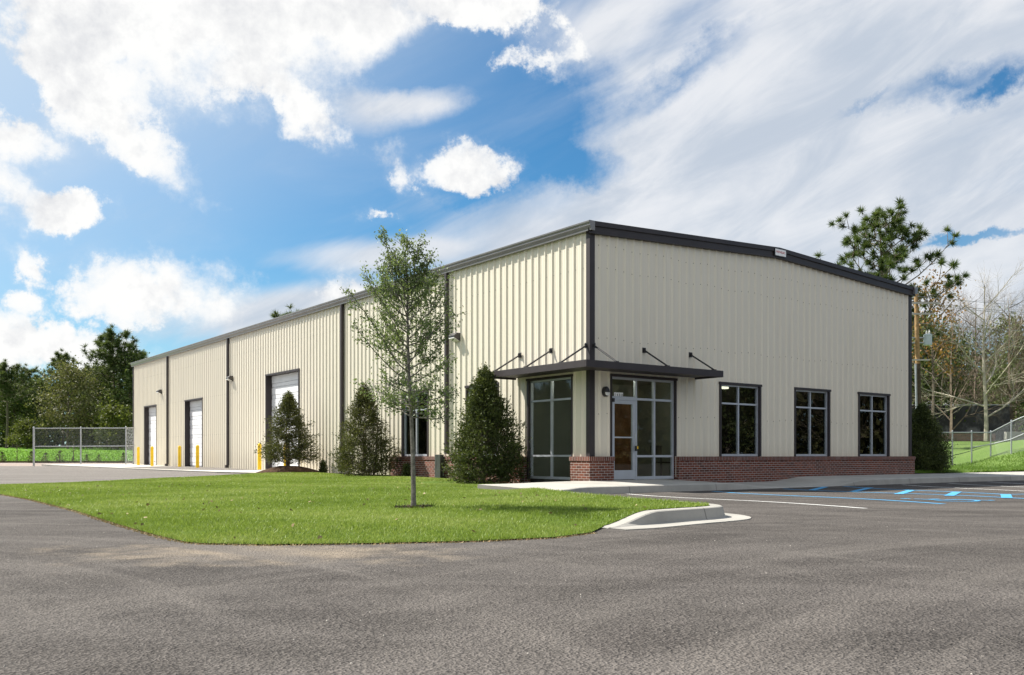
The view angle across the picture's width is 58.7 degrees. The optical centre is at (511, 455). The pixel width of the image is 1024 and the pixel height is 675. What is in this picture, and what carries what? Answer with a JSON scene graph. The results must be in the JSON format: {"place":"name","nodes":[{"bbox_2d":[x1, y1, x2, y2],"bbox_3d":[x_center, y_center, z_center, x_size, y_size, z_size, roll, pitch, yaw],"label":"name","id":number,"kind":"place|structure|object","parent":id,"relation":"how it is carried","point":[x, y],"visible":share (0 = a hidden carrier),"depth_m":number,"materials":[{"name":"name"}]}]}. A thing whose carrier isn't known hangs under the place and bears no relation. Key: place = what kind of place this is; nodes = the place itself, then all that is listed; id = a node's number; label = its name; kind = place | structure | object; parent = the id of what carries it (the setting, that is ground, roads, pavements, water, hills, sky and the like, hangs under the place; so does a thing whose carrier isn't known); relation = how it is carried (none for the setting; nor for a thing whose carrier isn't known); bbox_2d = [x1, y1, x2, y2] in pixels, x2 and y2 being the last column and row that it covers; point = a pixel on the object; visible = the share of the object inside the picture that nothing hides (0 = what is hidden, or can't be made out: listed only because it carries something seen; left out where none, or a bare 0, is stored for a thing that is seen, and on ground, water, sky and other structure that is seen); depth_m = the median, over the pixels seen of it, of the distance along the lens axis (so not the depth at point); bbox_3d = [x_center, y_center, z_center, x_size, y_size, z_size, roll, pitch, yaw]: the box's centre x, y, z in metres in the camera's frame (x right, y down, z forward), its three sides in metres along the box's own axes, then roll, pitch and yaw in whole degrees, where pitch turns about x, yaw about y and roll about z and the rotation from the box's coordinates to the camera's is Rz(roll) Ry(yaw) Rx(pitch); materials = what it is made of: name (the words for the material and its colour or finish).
{"place":"outdoors","nodes":[
{"label":"outdoors","id":0,"kind":"place"},
{"bbox_2d":[0,447,132,460],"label":"field","id":1,"kind":"structure","parent":0,"point":[46,449],"depth_m":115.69,"materials":[{"name":"green plant"}]},
{"bbox_2d":[0,402,16,439],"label":"evergreen tree","id":2,"kind":"object","parent":1,"relation":"on","point":[3,421],"visible":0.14,"depth_m":149.30,"materials":[{"name":"green plant"}]},
{"bbox_2d":[0,362,26,402],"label":"pine tree","id":3,"kind":"object","parent":1,"relation":"on","point":[13,383],"visible":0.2,"depth_m":143.54,"materials":[{"name":"green plant"}]},
{"bbox_2d":[0,358,37,447],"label":"pine tree","id":4,"kind":"object","parent":1,"relation":"on","point":[6,386],"visible":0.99,"depth_m":136.93,"materials":[{"name":"green plant"}]},
{"bbox_2d":[0,383,43,446],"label":"evergreen tree","id":5,"kind":"object","parent":1,"relation":"on","point":[12,412],"visible":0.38,"depth_m":144.82,"materials":[{"name":"green plant"}]},
{"bbox_2d":[0,363,48,445],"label":"pine tree","id":6,"kind":"object","parent":1,"relation":"on","point":[28,371],"visible":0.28,"depth_m":149.90,"materials":[{"name":"green plant"}]},
{"bbox_2d":[0,414,53,448],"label":"tree","id":7,"kind":"object","parent":1,"relation":"on","point":[25,425],"visible":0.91,"depth_m":130.41,"materials":[{"name":"green plant"}]},
{"bbox_2d":[1,386,54,446],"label":"broadleaf tree","id":8,"kind":"object","parent":1,"relation":"on","point":[32,418],"visible":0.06,"depth_m":149.14,"materials":[{"name":"green plant"}]},
{"bbox_2d":[10,376,66,445],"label":"evergreen tree","id":9,"kind":"object","parent":1,"relation":"on","point":[30,407],"visible":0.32,"depth_m":143.16,"materials":[{"name":"green plant"}]},
{"bbox_2d":[32,348,82,445],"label":"pine tree","id":10,"kind":"object","parent":1,"relation":"on","point":[59,358],"visible":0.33,"depth_m":145.22,"materials":[{"name":"green plant"}]},
{"bbox_2d":[0,380,132,446],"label":"woods","id":11,"kind":"object","parent":1,"relation":"on","point":[51,442],"visible":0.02,"depth_m":156.61,"materials":[{"name":"green plant"}]},
{"bbox_2d":[17,351,116,448],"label":"broadleaf tree","id":12,"kind":"object","parent":1,"relation":"on","point":[72,376],"visible":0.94,"depth_m":131.25,"materials":[{"name":"green plant"}]},
{"bbox_2d":[45,381,104,445],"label":"evergreen tree","id":13,"kind":"object","parent":1,"relation":"on","point":[71,414],"visible":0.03,"depth_m":149.02,"materials":[{"name":"green plant"}]},
{"bbox_2d":[63,412,107,448],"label":"tree","id":14,"kind":"object","parent":1,"relation":"on","point":[85,439],"visible":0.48,"depth_m":133.32,"materials":[{"name":"green plant"}]},
{"bbox_2d":[63,359,121,447],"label":"evergreen tree","id":15,"kind":"object","parent":1,"relation":"on","point":[95,385],"visible":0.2,"depth_m":140.10,"materials":[{"name":"green plant"}]},
{"bbox_2d":[82,364,132,446],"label":"evergreen tree","id":16,"kind":"object","parent":1,"relation":"on","point":[99,413],"visible":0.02,"depth_m":151.58,"materials":[{"name":"green plant"}]},
{"bbox_2d":[84,395,132,449],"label":"tree","id":17,"kind":"object","parent":1,"relation":"on","point":[113,416],"visible":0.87,"depth_m":127.11,"materials":[{"name":"green plant"}]},
{"bbox_2d":[75,323,149,447],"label":"pine tree","id":18,"kind":"object","parent":1,"relation":"on","point":[109,342],"visible":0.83,"depth_m":136.81,"materials":[{"name":"green plant"}]},
{"bbox_2d":[84,348,149,447],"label":"evergreen tree","id":19,"kind":"object","parent":1,"relation":"on","point":[121,394],"visible":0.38,"depth_m":136.43,"materials":[{"name":"green plant"}]},
{"bbox_2d":[104,350,144,446],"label":"pine tree","id":20,"kind":"object","parent":1,"relation":"on","point":[119,372],"visible":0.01,"depth_m":145.57,"materials":[{"name":"green plant"}]},
{"bbox_2d":[269,304,299,317],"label":"pine tree","id":21,"kind":"object","parent":1,"relation":"on","point":[274,314],"visible":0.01,"depth_m":82.61,"materials":[{"name":"green plant"}]},
{"bbox_2d":[936,312,990,405],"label":"bare tree","id":22,"kind":"object","parent":1,"relation":"on","point":[972,374],"visible":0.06,"depth_m":79.17,"materials":[{"name":"brown plant"}]},
{"bbox_2d":[928,310,1013,405],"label":"bare tree","id":23,"kind":"object","parent":1,"relation":"on","point":[970,365],"visible":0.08,"depth_m":87.65,"materials":[{"name":"brown plant"}]},
{"bbox_2d":[925,343,1020,440],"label":"woods","id":24,"kind":"object","parent":1,"relation":"on","point":[979,358],"visible":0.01,"depth_m":100.18,"materials":[{"name":"plant"}]},
{"bbox_2d":[952,322,1023,417],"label":"bare tree","id":25,"kind":"object","parent":1,"relation":"on","point":[989,366],"visible":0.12,"depth_m":83.88,"materials":[{"name":"brown plant"}]},
{"bbox_2d":[953,305,1023,415],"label":"bare tree","id":26,"kind":"object","parent":1,"relation":"on","point":[991,398],"visible":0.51,"depth_m":78.08,"materials":[{"name":"brown plant"}]},
{"bbox_2d":[0,463,132,465],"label":"gravel strip","id":27,"kind":"object","parent":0,"point":[17,464],"visible":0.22,"depth_m":70.35,"materials":[{"name":"grey gravel"}]},
{"bbox_2d":[0,451,6,461],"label":"field shrub","id":28,"kind":"object","parent":27,"relation":"on","point":[2,456],"visible":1,"depth_m":75.33,"materials":[{"name":"green plant"}]},
{"bbox_2d":[25,451,35,461],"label":"field shrub","id":29,"kind":"object","parent":27,"relation":"on","point":[30,458],"visible":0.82,"depth_m":75.39,"materials":[{"name":"green plant"}]},
{"bbox_2d":[41,452,48,462],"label":"field shrub","id":30,"kind":"object","parent":27,"relation":"on","point":[45,457],"visible":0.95,"depth_m":75.38,"materials":[{"name":"green plant"}]},
{"bbox_2d":[54,451,64,462],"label":"field shrub","id":31,"kind":"object","parent":27,"relation":"on","point":[59,453],"visible":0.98,"depth_m":75.36,"materials":[{"name":"green plant"}]},
{"bbox_2d":[0,461,132,462],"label":"timber edging","id":32,"kind":"object","parent":27,"relation":"on","point":[64,461],"depth_m":75.35,"materials":[{"name":"brown wood"}]},
{"bbox_2d":[33,427,134,465],"bbox_3d":[-26.857,-0.615,57.931,6.317,2.750,2.080,0,0,-34],"label":"chain link fence","id":33,"kind":"object","parent":27,"relation":"on","point":[81,446],"visible":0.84,"depth_m":57.56,"materials":[{"name":"metal"}]},
{"bbox_2d":[41,464,261,473],"bbox_3d":[-19.175,0.683,48.025,5.550,0.266,31.800,0,0,-37],"label":"apron","id":34,"kind":"object","parent":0,"point":[118,466],"visible":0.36,"depth_m":44.09,"materials":[{"name":"concrete"}]},
{"bbox_2d":[137,447,139,464],"bbox_3d":[-23.101,0.022,56.259,0.170,1.165,0.167,0,0,0],"label":"bollard","id":35,"kind":"object","parent":34,"relation":"on","point":[138,455],"visible":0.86,"depth_m":56.18,"materials":[{"name":"yellow metal"}]},
{"bbox_2d":[151,446,153,465],"bbox_3d":[-20.941,0.022,52.943,0.170,1.165,0.167,0,0,0],"label":"bollard","id":36,"kind":"object","parent":34,"relation":"on","point":[152,455],"visible":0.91,"depth_m":52.88,"materials":[{"name":"yellow metal"}]},
{"bbox_2d":[178,446,180,466],"bbox_3d":[-18.108,0.022,49.562,0.170,1.165,0.167,0,0,0],"label":"bollard","id":37,"kind":"object","parent":34,"relation":"on","point":[179,456],"visible":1,"depth_m":49.48,"materials":[{"name":"yellow metal"}]},
{"bbox_2d":[196,445,198,467],"bbox_3d":[-16.069,0.022,46.493,0.170,1.165,0.167,0,0,0],"label":"bollard","id":38,"kind":"object","parent":34,"relation":"on","point":[197,456],"visible":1,"depth_m":46.41,"materials":[{"name":"yellow metal"}]},
{"bbox_2d":[258,443,261,469],"bbox_3d":[-11.094,0.022,39.988,0.170,1.165,0.167,0,0,0],"label":"bollard","id":39,"kind":"object","parent":34,"relation":"on","point":[259,463],"visible":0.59,"depth_m":39.91,"materials":[{"name":"yellow metal"}]},
{"bbox_2d":[0,472,709,544],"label":"lawn","id":40,"kind":"structure","parent":0,"point":[432,482],"depth_m":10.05,"materials":[{"name":"plant"}]},
{"bbox_2d":[256,466,318,472],"bbox_3d":[-8.715,0.580,35.704,2.940,0.380,2.976,0,0,0],"label":"mulch mound","id":41,"kind":"object","parent":40,"relation":"on","point":[288,469],"visible":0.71,"depth_m":35.14,"materials":[{"name":"brown wood"}]},
{"bbox_2d":[254,390,326,465],"bbox_3d":[-8.808,-1.022,35.865,2.867,3.247,2.704,0,0,-26],"label":"evergreen shrub","id":42,"kind":"object","parent":41,"relation":"on","point":[288,411],"visible":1,"depth_m":35.49,"materials":[{"name":"green plant"}]},
{"bbox_2d":[318,460,328,472],"bbox_3d":[-7.424,0.471,35.724,0.469,0.688,0.502,0,0,0],"label":"shrub","id":43,"kind":"object","parent":41,"relation":"on","point":[323,466],"visible":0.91,"depth_m":35.64,"materials":[{"name":"green plant"}]},
{"bbox_2d":[1,494,597,545],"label":"edge straw","id":44,"kind":"object","parent":40,"relation":"on","point":[143,532],"visible":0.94,"depth_m":8.76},
{"bbox_2d":[5,479,644,538],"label":"fallen leaves","id":45,"kind":"object","parent":40,"relation":"on","point":[135,523],"visible":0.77,"depth_m":13.11,"materials":[{"name":"brown plant"}]},
{"bbox_2d":[328,382,408,475],"bbox_3d":[-5.008,-0.872,31.218,2.846,3.385,2.907,0,0,0],"label":"evergreen shrub","id":46,"kind":"object","parent":40,"relation":"on","point":[346,457],"visible":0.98,"depth_m":30.98,"materials":[{"name":"green plant"}]},
{"bbox_2d":[337,225,466,505],"bbox_3d":[-1.504,-1.201,12.529,1.607,3.930,1.772,0,0,-38],"label":"young tree","id":47,"kind":"object","parent":40,"relation":"on","point":[418,281],"visible":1,"depth_m":12.41,"materials":[{"name":"green plant"}]},
{"bbox_2d":[401,462,410,476],"bbox_3d":[-3.501,0.535,30.626,0.555,0.651,0.501,0,0,-27],"label":"shrub","id":48,"kind":"object","parent":40,"relation":"on","point":[406,469],"visible":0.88,"depth_m":30.52,"materials":[{"name":"green plant"}]},
{"bbox_2d":[393,504,432,507],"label":"mulch","id":49,"kind":"object","parent":40,"relation":"on","point":[410,506],"visible":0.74,"depth_m":12.39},
{"bbox_2d":[440,362,534,483],"bbox_3d":[-0.723,-0.830,25.395,2.828,3.636,2.701,0,0,0],"label":"evergreen shrub","id":50,"kind":"object","parent":40,"relation":"on","point":[484,402],"visible":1,"depth_m":25.10,"materials":[{"name":"green plant"}]},
{"bbox_2d":[388,500,436,508],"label":"ring grass","id":51,"kind":"structure","parent":0,"point":[416,505],"depth_m":12.31,"materials":[{"name":"green plant"}]},
{"bbox_2d":[0,466,1023,674],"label":"asphalt lot","id":52,"kind":"structure","parent":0,"point":[254,615],"depth_m":5.21,"materials":[{"name":"grey asphalt"}]},
{"bbox_2d":[1,521,1018,673],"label":"loose grit","id":53,"kind":"object","parent":52,"relation":"on","point":[514,572],"visible":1,"depth_m":4.99,"materials":[{"name":"gravel"}]},
{"bbox_2d":[130,220,917,482],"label":"warehouse","id":54,"kind":"structure","parent":52,"relation":"on","point":[600,349],"depth_m":28.61,"materials":[{"name":"beige paint"}]},
{"bbox_2d":[149,407,155,464],"bbox_3d":[-22.317,-1.235,56.907,0.100,3.670,2.596,0,0,-37],"label":"garage door","id":55,"kind":"structure","parent":54,"relation":"in","point":[152,410],"depth_m":57.27,"materials":[{"name":"white paint"}]},
{"bbox_2d":[190,400,201,466],"bbox_3d":[-17.242,-1.225,50.109,0.100,3.650,2.926,0,0,-37],"label":"garage door","id":56,"kind":"structure","parent":54,"relation":"in","point":[195,406],"depth_m":50.47,"materials":[{"name":"white paint"}]},
{"bbox_2d":[272,372,297,466],"bbox_3d":[-9.905,-1.520,40.268,0.100,4.240,3.576,0,0,-37],"label":"garage door","id":57,"kind":"structure","parent":54,"relation":"in","point":[280,383],"depth_m":40.71,"materials":[{"name":"white paint"}]},
{"bbox_2d":[401,391,428,455],"bbox_3d":[-3.256,-1.085,30.962,0.184,2.200,1.830,0,0,-37],"label":"window","id":58,"kind":"structure","parent":54,"relation":"in","point":[403,417],"depth_m":31.28,"materials":[{"name":"brown metal"}]},
{"bbox_2d":[435,455,443,477],"bbox_3d":[-2.283,0.405,29.136,0.266,0.890,0.320,0,0,-37],"label":"downspout guard","id":59,"kind":"object","parent":54,"relation":"attached to","point":[439,460],"visible":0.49,"depth_m":29.09,"materials":[{"name":"green metal"}]},
{"bbox_2d":[464,382,498,455],"bbox_3d":[-0.870,-1.085,27.763,0.184,2.200,1.810,0,0,-37],"label":"window","id":60,"kind":"structure","parent":54,"relation":"in","point":[466,387],"depth_m":28.37,"materials":[{"name":"brown metal"}]},
{"bbox_2d":[526,374,572,479],"bbox_3d":[1.081,-0.770,25.146,0.184,2.830,2.060,0,0,-37],"label":"corner window","id":61,"kind":"structure","parent":54,"relation":"in","point":[530,382],"depth_m":25.28,"materials":[{"name":"brown metal"}]},
{"bbox_2d":[615,404,630,469],"bbox_3d":[3.532,-0.550,29.031,1.030,2.380,0.060,0,0,-37],"label":"interior door","id":62,"kind":"structure","parent":54,"relation":"in","point":[622,411],"depth_m":29.00,"materials":[{"name":"brown wood"}]},
{"bbox_2d":[612,398,635,479],"bbox_3d":[3.013,-0.452,24.565,0.878,2.175,0.142,0,0,-37],"label":"entrance door","id":63,"kind":"structure","parent":54,"relation":"in","point":[618,474],"depth_m":24.66,"materials":[{"name":"grey metal"}]},
{"bbox_2d":[719,382,761,455],"bbox_3d":[6.848,-1.085,27.436,1.960,2.200,0.184,0,0,-37],"label":"window","id":64,"kind":"structure","parent":54,"relation":"in","point":[757,387],"depth_m":27.45,"materials":[{"name":"brown metal"}]},
{"bbox_2d":[794,387,830,455],"bbox_3d":[9.714,-1.085,29.572,1.970,2.200,0.184,0,0,-37],"label":"window","id":65,"kind":"structure","parent":54,"relation":"in","point":[827,393],"depth_m":29.78,"materials":[{"name":"brown metal"}]},
{"bbox_2d":[857,392,890,455],"bbox_3d":[12.560,-1.085,31.694,1.970,2.200,0.184,0,0,-37],"label":"window","id":66,"kind":"structure","parent":54,"relation":"in","point":[886,411],"depth_m":31.80,"materials":[{"name":"brown metal"}]},
{"bbox_2d":[576,492,750,529],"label":"kerb","id":67,"kind":"structure","parent":52,"relation":"on","point":[672,517],"depth_m":10.76,"materials":[{"name":"concrete"}]},
{"bbox_2d":[633,494,858,507],"bbox_3d":[4.008,0.835,17.349,0.100,0.080,7.628,0,0,-21],"label":"painted line","id":68,"kind":"object","parent":52,"relation":"on","point":[762,501],"visible":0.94,"depth_m":16.10,"materials":[{"name":"white paint"}]},
{"bbox_2d":[714,491,942,503],"bbox_3d":[6.054,0.835,18.764,0.125,0.080,7.715,0,0,-16],"label":"painted line","id":69,"kind":"object","parent":52,"relation":"on","point":[835,497],"visible":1,"depth_m":17.80,"materials":[{"name":"blue paint"}]},
{"bbox_2d":[895,490,913,493],"bbox_3d":[9.030,0.828,20.887,0.190,0.029,3.260,0,0,28],"label":"painted line","id":70,"kind":"object","parent":52,"relation":"on","point":[904,492],"visible":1,"depth_m":20.45,"materials":[{"name":"blue paint"}]},
{"bbox_2d":[794,489,1023,498],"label":"painted line","id":71,"kind":"object","parent":52,"relation":"on","point":[905,493],"visible":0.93,"depth_m":19.79,"materials":[{"name":"blue paint"}]},
{"bbox_2d":[845,486,992,493],"bbox_3d":[9.865,0.836,22.473,0.125,0.078,7.371,0,0,-5],"label":"painted line","id":72,"kind":"object","parent":52,"relation":"on","point":[920,490],"visible":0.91,"depth_m":21.99,"materials":[{"name":"blue paint"}]},
{"bbox_2d":[900,498,979,500],"bbox_3d":[7.779,0.796,16.372,1.579,0.005,0.875,0,0,33],"label":"painted wheelchair mark","id":73,"kind":"object","parent":52,"relation":"on","point":[940,500],"visible":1,"depth_m":16.53,"materials":[{"name":"blue paint"}]},
{"bbox_2d":[944,492,959,495],"bbox_3d":[9.417,0.805,19.409,0.190,0.018,2.800,0,0,29],"label":"painted line","id":74,"kind":"object","parent":52,"relation":"on","point":[952,494],"visible":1,"depth_m":18.82,"materials":[{"name":"blue paint"}]},
{"bbox_2d":[1000,494,1012,497],"bbox_3d":[9.775,0.792,17.995,0.190,0.003,2.018,0,0,28],"label":"painted line","id":75,"kind":"object","parent":52,"relation":"on","point":[1006,495],"visible":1,"depth_m":17.69,"materials":[{"name":"blue paint"}]},
{"bbox_2d":[0,0,1023,445],"label":"sky","id":76,"kind":"structure","parent":0,"point":[175,174],"materials":[{"name":"blue"}]},
{"bbox_2d":[650,446,669,475],"bbox_3d":[4.474,0.175,27.307,0.440,0.950,0.450,0,0,-37],"label":"chair","id":77,"kind":"object","parent":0,"point":[658,450],"visible":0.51,"depth_m":27.45,"materials":[{"name":"metal"}]},
{"bbox_2d":[478,471,1023,493],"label":"sidewalk","id":78,"kind":"structure","parent":0,"point":[630,486],"depth_m":25.16,"materials":[{"name":"concrete"}]},
{"bbox_2d":[939,440,1023,472],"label":"grass bank","id":79,"kind":"structure","parent":0,"point":[1005,449],"depth_m":46.93,"materials":[{"name":"green plant"}]},
{"bbox_2d":[812,195,971,343],"bbox_3d":[24.492,-8.261,59.412,9.703,17.137,11.901,0,0,0],"label":"pine tree","id":80,"kind":"object","parent":79,"relation":"on","point":[885,258],"visible":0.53,"depth_m":58.65,"materials":[{"name":"green plant"}]},
{"bbox_2d":[912,293,939,407],"bbox_3d":[22.243,-4.130,49.950,2.358,9.562,0.450,0,0,0],"label":"utility pole","id":81,"kind":"object","parent":79,"relation":"on","point":[927,337],"visible":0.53,"depth_m":49.88,"materials":[{"name":"brown wood"}]},
{"bbox_2d":[917,296,1016,304],"bbox_3d":[39.197,-9.679,56.929,36.824,1.935,0.024,0,0,-23],"label":"power line","id":82,"kind":"object","parent":81,"relation":"attached to","point":[963,300],"visible":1,"depth_m":51.30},
{"bbox_2d":[922,323,1013,330],"bbox_3d":[39.230,-8.063,56.929,36.824,1.665,0.024,0,0,-23],"label":"power line","id":83,"kind":"object","parent":81,"relation":"attached to","point":[968,327],"visible":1,"depth_m":51.33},
{"bbox_2d":[932,305,1023,314],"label":"power line","id":84,"kind":"object","parent":81,"relation":"attached to","point":[978,310],"visible":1,"depth_m":51.31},
{"bbox_2d":[938,304,1023,312],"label":"power line","id":85,"kind":"object","parent":81,"relation":"attached to","point":[978,308],"visible":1,"depth_m":51.32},
{"bbox_2d":[911,402,957,473],"bbox_3d":[15.585,-0.618,34.465,2.687,2.854,2.595,0,0,0],"label":"evergreen shrub","id":86,"kind":"object","parent":79,"relation":"on","point":[927,443],"visible":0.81,"depth_m":34.01,"materials":[{"name":"green plant"}]},
{"bbox_2d":[912,307,976,404],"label":"evergreen tree","id":87,"kind":"object","parent":79,"relation":"on","point":[926,387],"visible":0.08,"depth_m":70.27,"materials":[{"name":"plant"}]},
{"bbox_2d":[912,263,977,416],"bbox_3d":[29.100,-6.817,62.947,5.554,13.040,5.718,0,0,-45],"label":"oak tree","id":88,"kind":"object","parent":79,"relation":"on","point":[941,352],"visible":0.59,"depth_m":62.94,"materials":[{"name":"brown plant"}]},
{"bbox_2d":[912,305,989,421],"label":"evergreen tree","id":89,"kind":"object","parent":79,"relation":"on","point":[947,399],"visible":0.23,"depth_m":68.94,"materials":[{"name":"brown plant"}]},
{"bbox_2d":[913,368,1000,405],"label":"tree","id":90,"kind":"object","parent":79,"relation":"on","point":[969,384],"depth_m":89.16,"materials":[{"name":"brown plant"}]},
{"bbox_2d":[912,404,1009,439],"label":"screen fence","id":91,"kind":"object","parent":79,"relation":"on","point":[969,424],"visible":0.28,"depth_m":67.99,"materials":[{"name":"black fabric"}]},
{"bbox_2d":[938,434,994,440],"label":"brick wall","id":92,"kind":"structure","parent":79,"relation":"on","point":[961,437],"depth_m":65.50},
{"bbox_2d":[912,278,1022,433],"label":"bare tree","id":93,"kind":"object","parent":79,"relation":"on","point":[950,393],"visible":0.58,"depth_m":65.99,"materials":[{"name":"brown plant"}]},
{"bbox_2d":[912,257,1023,440],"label":"bare tree","id":94,"kind":"object","parent":79,"relation":"on","point":[985,405],"visible":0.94,"depth_m":55.95,"materials":[{"name":"beige plant"}]},
{"bbox_2d":[913,318,1022,410],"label":"bare tree","id":95,"kind":"object","parent":79,"relation":"on","point":[963,386],"visible":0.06,"depth_m":73.93,"materials":[{"name":"brown plant"}]},
{"bbox_2d":[915,451,1023,472],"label":"bank grass tufts","id":96,"kind":"object","parent":79,"relation":"on","point":[973,467],"visible":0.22,"depth_m":40.70,"materials":[{"name":"green plant"}]},
{"bbox_2d":[929,283,1023,405],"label":"bare tree","id":97,"kind":"object","parent":79,"relation":"on","point":[977,335],"visible":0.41,"depth_m":73.72,"materials":[{"name":"brown plant"}]},
{"bbox_2d":[936,286,1023,431],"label":"bare tree","id":98,"kind":"object","parent":79,"relation":"on","point":[1009,370],"visible":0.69,"depth_m":69.93,"materials":[{"name":"brown plant"}]},
{"bbox_2d":[941,365,1023,440],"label":"tree","id":99,"kind":"object","parent":79,"relation":"on","point":[992,402],"visible":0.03,"depth_m":90.12,"materials":[{"name":"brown plant"}]},
{"bbox_2d":[943,416,1023,464],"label":"chain link fence","id":100,"kind":"object","parent":79,"relation":"on","point":[990,444],"visible":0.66,"depth_m":45.47,"materials":[{"name":"metal"}]},
{"bbox_2d":[958,306,1023,431],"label":"bare tree","id":101,"kind":"object","parent":79,"relation":"on","point":[993,378],"visible":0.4,"depth_m":79.84,"materials":[{"name":"brown plant"}]},
{"bbox_2d":[970,356,1023,440],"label":"tree","id":102,"kind":"object","parent":79,"relation":"on","point":[1003,399],"visible":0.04,"depth_m":90.24,"materials":[{"name":"brown plant"}]},
{"bbox_2d":[1004,432,1023,441],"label":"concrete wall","id":103,"kind":"structure","parent":79,"relation":"on","point":[1021,437],"depth_m":62.00,"materials":[{"name":"grey concrete"}]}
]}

